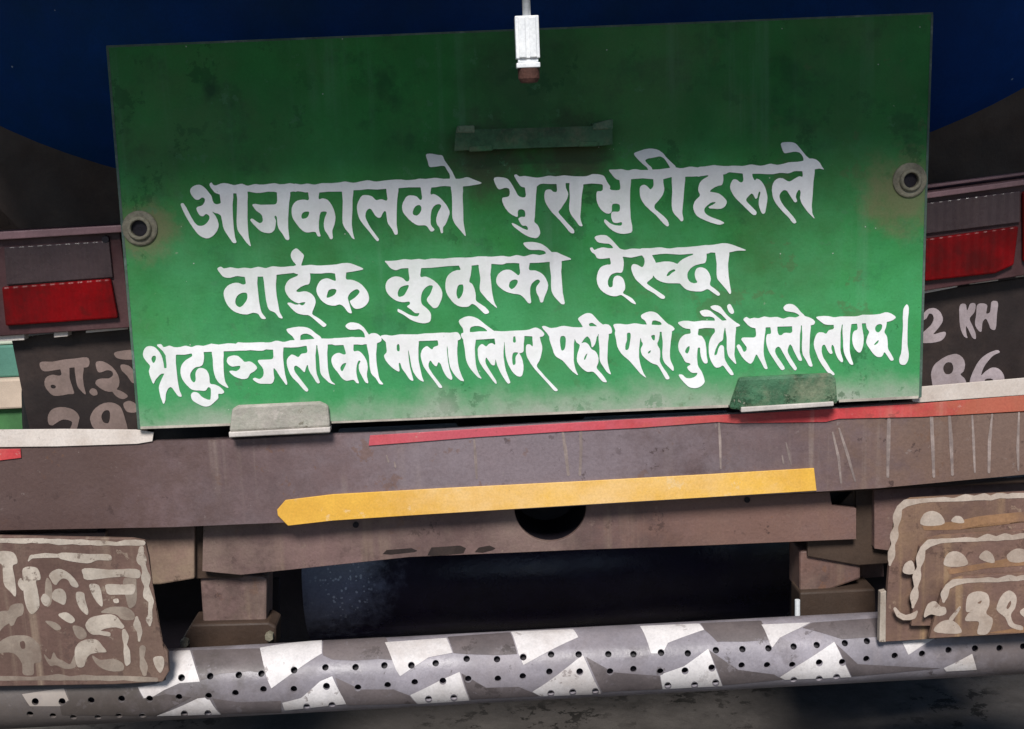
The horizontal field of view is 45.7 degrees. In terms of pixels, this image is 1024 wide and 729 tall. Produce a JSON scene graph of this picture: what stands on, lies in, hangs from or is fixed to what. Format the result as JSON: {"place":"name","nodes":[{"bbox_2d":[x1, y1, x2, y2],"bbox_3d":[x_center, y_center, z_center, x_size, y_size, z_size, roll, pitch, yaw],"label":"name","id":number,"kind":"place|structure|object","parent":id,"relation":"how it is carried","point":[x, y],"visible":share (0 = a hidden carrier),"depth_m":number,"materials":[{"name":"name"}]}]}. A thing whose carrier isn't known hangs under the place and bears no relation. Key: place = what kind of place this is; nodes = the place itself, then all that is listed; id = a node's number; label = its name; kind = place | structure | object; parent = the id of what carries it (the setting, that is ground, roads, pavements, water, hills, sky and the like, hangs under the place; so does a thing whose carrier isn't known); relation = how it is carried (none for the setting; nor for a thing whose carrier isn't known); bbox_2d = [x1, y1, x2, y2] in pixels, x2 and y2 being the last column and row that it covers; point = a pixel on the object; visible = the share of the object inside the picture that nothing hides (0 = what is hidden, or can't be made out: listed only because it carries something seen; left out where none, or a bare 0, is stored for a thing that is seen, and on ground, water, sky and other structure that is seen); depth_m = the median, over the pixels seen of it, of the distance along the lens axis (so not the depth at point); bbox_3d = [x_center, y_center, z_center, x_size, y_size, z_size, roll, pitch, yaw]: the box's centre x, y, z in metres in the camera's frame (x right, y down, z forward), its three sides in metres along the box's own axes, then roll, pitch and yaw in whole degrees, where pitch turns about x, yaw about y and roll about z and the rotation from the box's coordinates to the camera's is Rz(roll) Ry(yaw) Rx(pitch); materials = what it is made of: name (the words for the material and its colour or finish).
{"place":"outdoors","nodes":[
{"label":"outdoors","id":0,"kind":"place"},
{"bbox_2d":[0,341,22,428],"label":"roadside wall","id":1,"kind":"structure","parent":0,"point":[10,403],"depth_m":4.89,"materials":[{"name":"green paint"}]},
{"bbox_2d":[14,410,1023,728],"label":"ground","id":2,"kind":"structure","parent":0,"point":[986,702],"depth_m":2.58,"materials":[{"name":"grey asphalt"}]},
{"bbox_2d":[0,0,1023,728],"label":"tanker truck","id":3,"kind":"object","parent":2,"relation":"on","point":[512,558],"visible":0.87,"depth_m":1.98,"materials":[{"name":"blue paint"}]},
{"bbox_2d":[0,535,169,685],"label":"mud flap","id":4,"kind":"object","parent":3,"relation":"attached to","point":[78,610],"visible":1,"depth_m":1.85,"materials":[{"name":"rubber"}]},
{"bbox_2d":[106,12,932,436],"bbox_3d":[0.027,-0.207,1.883,1.263,0.611,0.045,-3,10,-2],"label":"signboard","id":5,"kind":"object","parent":3,"relation":"attached to","point":[318,234],"visible":1,"depth_m":1.89,"materials":[{"name":"green paint"}]},
{"bbox_2d":[514,0,539,82],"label":"hanging cable","id":6,"kind":"object","parent":3,"relation":"hanging from","point":[527,42],"visible":1,"depth_m":1.54,"materials":[{"name":"white metal"}]},
{"bbox_2d":[877,491,1023,641],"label":"mud flap","id":7,"kind":"object","parent":3,"relation":"attached to","point":[917,521],"visible":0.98,"depth_m":1.89,"materials":[{"name":"rubber"}]},
{"bbox_2d":[893,529,1023,625],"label":"mud flap","id":8,"kind":"object","parent":7,"relation":"attached to","point":[942,560],"visible":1,"depth_m":1.88,"materials":[{"name":"rubber"}]},
{"bbox_2d":[924,571,1023,637],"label":"mud flap","id":9,"kind":"object","parent":8,"relation":"attached to","point":[979,604],"visible":1,"depth_m":1.89,"materials":[{"name":"rubber"}]}
]}

